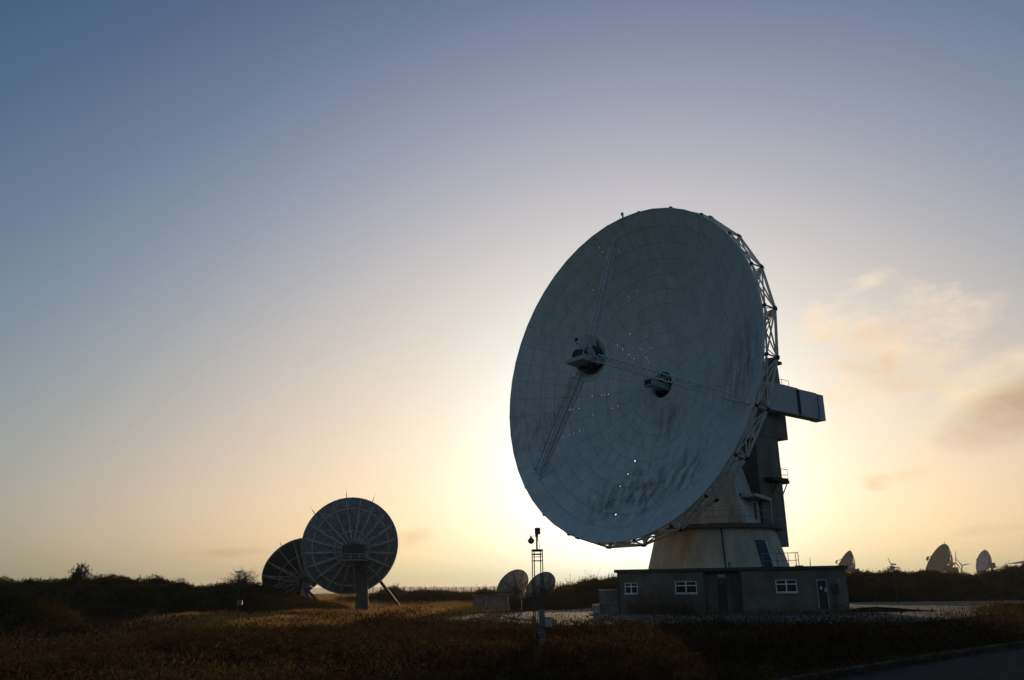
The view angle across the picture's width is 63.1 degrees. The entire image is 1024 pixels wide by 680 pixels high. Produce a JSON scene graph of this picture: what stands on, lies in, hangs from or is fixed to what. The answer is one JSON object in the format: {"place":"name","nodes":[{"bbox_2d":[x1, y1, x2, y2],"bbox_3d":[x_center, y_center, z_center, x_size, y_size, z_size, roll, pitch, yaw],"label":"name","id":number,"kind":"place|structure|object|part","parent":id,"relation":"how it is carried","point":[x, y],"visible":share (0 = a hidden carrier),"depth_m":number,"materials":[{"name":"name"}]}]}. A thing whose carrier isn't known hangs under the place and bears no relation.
{"place":"outdoors","nodes":[
{"label":"outdoors","id":0,"kind":"place"},
{"bbox_2d":[308,585,561,593],"bbox_3d":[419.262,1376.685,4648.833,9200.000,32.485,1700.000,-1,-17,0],"label":"hills","id":1,"kind":"structure","parent":0,"point":[318,590],"depth_m":4109.11,"materials":[{"name":"green plant"}]},
{"bbox_2d":[0,591,1023,679],"bbox_3d":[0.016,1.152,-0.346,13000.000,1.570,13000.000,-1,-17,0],"label":"ground","id":2,"kind":"structure","parent":0,"point":[889,609],"depth_m":22.64,"materials":[{"name":"plant"}]},
{"bbox_2d":[0,581,85,632],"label":"shrubbery","id":3,"kind":"object","parent":2,"relation":"on","point":[21,606],"visible":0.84,"depth_m":39.78,"materials":[{"name":"green plant"}]},
{"bbox_2d":[0,571,350,620],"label":"scrub","id":4,"kind":"object","parent":2,"relation":"on","point":[107,595],"visible":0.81,"depth_m":66.40,"materials":[{"name":"green plant"}]},
{"bbox_2d":[68,561,94,584],"bbox_3d":[-32.929,17.757,63.517,1.788,1.781,1.947,-5,-17,15],"label":"bush","id":5,"kind":"object","parent":4,"relation":"on","point":[81,575],"visible":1,"depth_m":63.60,"materials":[{"name":"green plant"}]},
{"bbox_2d":[218,566,260,590],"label":"bush","id":6,"kind":"object","parent":4,"relation":"on","point":[243,584],"visible":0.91,"depth_m":65.28,"materials":[{"name":"green plant"}]},
{"bbox_2d":[236,570,243,610],"bbox_3d":[-18.822,17.673,57.393,0.661,3.515,0.350,-1,-17,0],"label":"camera pole","id":7,"kind":"object","parent":2,"relation":"on","point":[239,602],"visible":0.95,"depth_m":57.40,"materials":[{"name":"metal"}]},
{"bbox_2d":[262,538,316,599],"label":"satellite dish","id":8,"kind":"object","parent":2,"relation":"on","point":[284,570],"visible":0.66,"depth_m":74.69,"materials":[{"name":"metal"}]},
{"bbox_2d":[109,593,509,631],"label":"straw grass","id":9,"kind":"structure","parent":2,"relation":"on","point":[452,606],"depth_m":53.77,"materials":[{"name":"brown plant"}]},
{"bbox_2d":[301,491,401,610],"bbox_3d":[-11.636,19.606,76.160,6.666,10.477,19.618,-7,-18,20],"label":"satellite dish","id":10,"kind":"object","parent":2,"relation":"on","point":[349,545],"visible":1,"depth_m":70.03,"materials":[{"name":"grey metal"}]},
{"bbox_2d":[331,583,496,605],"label":"bramble patch","id":11,"kind":"object","parent":2,"relation":"on","point":[414,596],"visible":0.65,"depth_m":96.44,"materials":[{"name":"green plant"}]},
{"bbox_2d":[0,585,1023,679],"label":"heather","id":12,"kind":"object","parent":2,"relation":"on","point":[133,673],"visible":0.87,"depth_m":22.31,"materials":[{"name":"brown plant"}]},
{"bbox_2d":[0,608,1023,679],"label":"heath","id":13,"kind":"object","parent":2,"relation":"on","point":[722,670],"visible":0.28,"depth_m":20.80,"materials":[{"name":"brown plant"}]},
{"bbox_2d":[497,569,527,599],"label":"satellite dish","id":14,"kind":"object","parent":2,"relation":"on","point":[513,583],"visible":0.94,"depth_m":90.40,"materials":[{"name":"metal"}]},
{"bbox_2d":[497,581,577,609],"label":"undergrowth","id":15,"kind":"object","parent":2,"relation":"on","point":[558,599],"visible":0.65,"depth_m":82.37,"materials":[{"name":"green plant"}]},
{"bbox_2d":[528,528,551,643],"bbox_3d":[0.897,7.723,25.945,0.492,3.714,0.780,11,-20,-34],"label":"camera mast","id":16,"kind":"object","parent":2,"relation":"on","point":[543,622],"visible":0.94,"depth_m":25.93,"materials":[{"name":"metal"}]},
{"bbox_2d":[526,572,555,596],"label":"satellite dish","id":17,"kind":"object","parent":2,"relation":"on","point":[549,580],"visible":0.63,"depth_m":90.39,"materials":[{"name":"metal"}]},
{"bbox_2d":[549,562,624,606],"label":"hedge","id":18,"kind":"object","parent":2,"relation":"on","point":[587,590],"visible":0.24,"depth_m":90.34,"materials":[{"name":"green plant"}]},
{"bbox_2d":[404,589,1023,679],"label":"weeds","id":19,"kind":"object","parent":2,"relation":"on","point":[693,610],"visible":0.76,"depth_m":40.83,"materials":[{"name":"plant"}]},
{"bbox_2d":[437,600,1023,624],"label":"apron","id":20,"kind":"object","parent":2,"relation":"on","point":[908,605],"visible":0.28,"depth_m":54.63,"materials":[{"name":"concrete"}]},
{"bbox_2d":[472,594,508,610],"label":"utility hut","id":21,"kind":"object","parent":20,"relation":"on","point":[491,600],"visible":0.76,"depth_m":76.37,"materials":[{"name":"concrete"}]},
{"bbox_2d":[592,604,600,613],"bbox_3d":[6.120,19.480,60.379,0.573,0.670,0.560,-5,-17,13],"label":"equipment cabinet","id":22,"kind":"object","parent":20,"relation":"on","point":[596,608],"visible":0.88,"depth_m":60.14,"materials":[{"name":"metal"}]},
{"bbox_3d":[6.049,19.428,60.134,0.433,0.530,0.012,-5,-17,13],"label":"door","id":23,"kind":"part","parent":22,"relation":"part of","materials":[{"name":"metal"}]},
{"bbox_2d":[598,589,618,612],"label":"block wall","id":24,"kind":"structure","parent":20,"relation":"on","point":[609,597],"depth_m":60.48,"materials":[{"name":"concrete"}]},
{"bbox_2d":[614,552,849,613],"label":"brick building","id":25,"kind":"structure","parent":20,"relation":"on","point":[799,586],"depth_m":57.15,"materials":[{"name":"grey brick"}]},
{"bbox_2d":[624,583,638,594],"bbox_3d":[8.410,17.544,58.845,1.017,0.819,0.170,-5,-17,13],"label":"window","id":26,"kind":"structure","parent":25,"relation":"in","point":[628,586],"depth_m":58.87,"materials":[{"name":"clear glass"}]},
{"bbox_2d":[509,206,825,568],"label":"dish antenna","id":27,"kind":"object","parent":25,"relation":"on","point":[693,408],"visible":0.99,"depth_m":65.27,"materials":[{"name":"paint"}]},
{"bbox_2d":[675,581,697,594],"bbox_3d":[12.096,17.231,57.992,1.575,0.884,0.170,-5,-17,13],"label":"window","id":28,"kind":"structure","parent":25,"relation":"in","point":[682,586],"depth_m":58.03,"materials":[{"name":"clear glass"}]},
{"bbox_2d":[718,584,727,611],"bbox_3d":[14.655,18.005,57.975,0.516,1.983,0.050,-5,-17,13],"label":"door","id":29,"kind":"structure","parent":25,"relation":"in","point":[721,587],"depth_m":58.00,"materials":[{"name":"grey"}]},
{"bbox_2d":[775,579,797,593],"bbox_3d":[18.581,16.692,56.486,1.469,0.907,0.170,-5,-17,13],"label":"window","id":30,"kind":"structure","parent":25,"relation":"in","point":[788,585],"depth_m":56.52,"materials":[{"name":"clear glass"}]},
{"bbox_2d":[816,579,829,608],"bbox_3d":[20.828,17.024,55.897,0.671,1.901,0.170,-5,-17,13],"label":"side door","id":31,"kind":"structure","parent":25,"relation":"in","point":[822,590],"depth_m":55.89,"materials":[{"name":"grey metal"}]},
{"bbox_2d":[889,563,898,603],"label":"camera pole","id":32,"kind":"object","parent":20,"relation":"on","point":[892,567],"visible":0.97,"depth_m":78.70,"materials":[{"name":"metal"}]},
{"bbox_2d":[835,550,858,572],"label":"satellite dish","id":33,"kind":"object","parent":2,"relation":"on","point":[847,558],"visible":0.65,"depth_m":415.48,"materials":[{"name":"metal"}]},
{"bbox_2d":[776,641,1023,679],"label":"kerb","id":34,"kind":"structure","parent":2,"relation":"on","point":[959,652],"depth_m":18.35,"materials":[{"name":"concrete"}]},
{"bbox_2d":[846,562,1023,601],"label":"hedgerow","id":35,"kind":"object","parent":2,"relation":"on","point":[1006,581],"visible":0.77,"depth_m":94.22,"materials":[{"name":"green plant"}]},
{"bbox_2d":[925,542,958,572],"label":"satellite dish","id":36,"kind":"object","parent":2,"relation":"on","point":[940,560],"visible":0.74,"depth_m":465.44,"materials":[{"name":"metal"}]},
{"bbox_2d":[953,552,962,571],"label":"wind turbine","id":37,"kind":"object","parent":2,"relation":"on","point":[955,562],"visible":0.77,"depth_m":868.22,"materials":[{"name":"paint"}]},
{"bbox_2d":[976,550,997,572],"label":"satellite dish","id":38,"kind":"object","parent":2,"relation":"on","point":[983,560],"visible":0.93,"depth_m":502.68,"materials":[{"name":"metal"}]},
{"bbox_2d":[0,0,1023,587],"label":"sky","id":39,"kind":"structure","parent":0,"point":[263,263],"materials":[{"name":"blue"}]},
{"bbox_2d":[823,647,1023,679],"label":"road","id":40,"kind":"structure","parent":0,"point":[1003,664],"depth_m":17.19,"materials":[{"name":"grey asphalt"}]}
]}

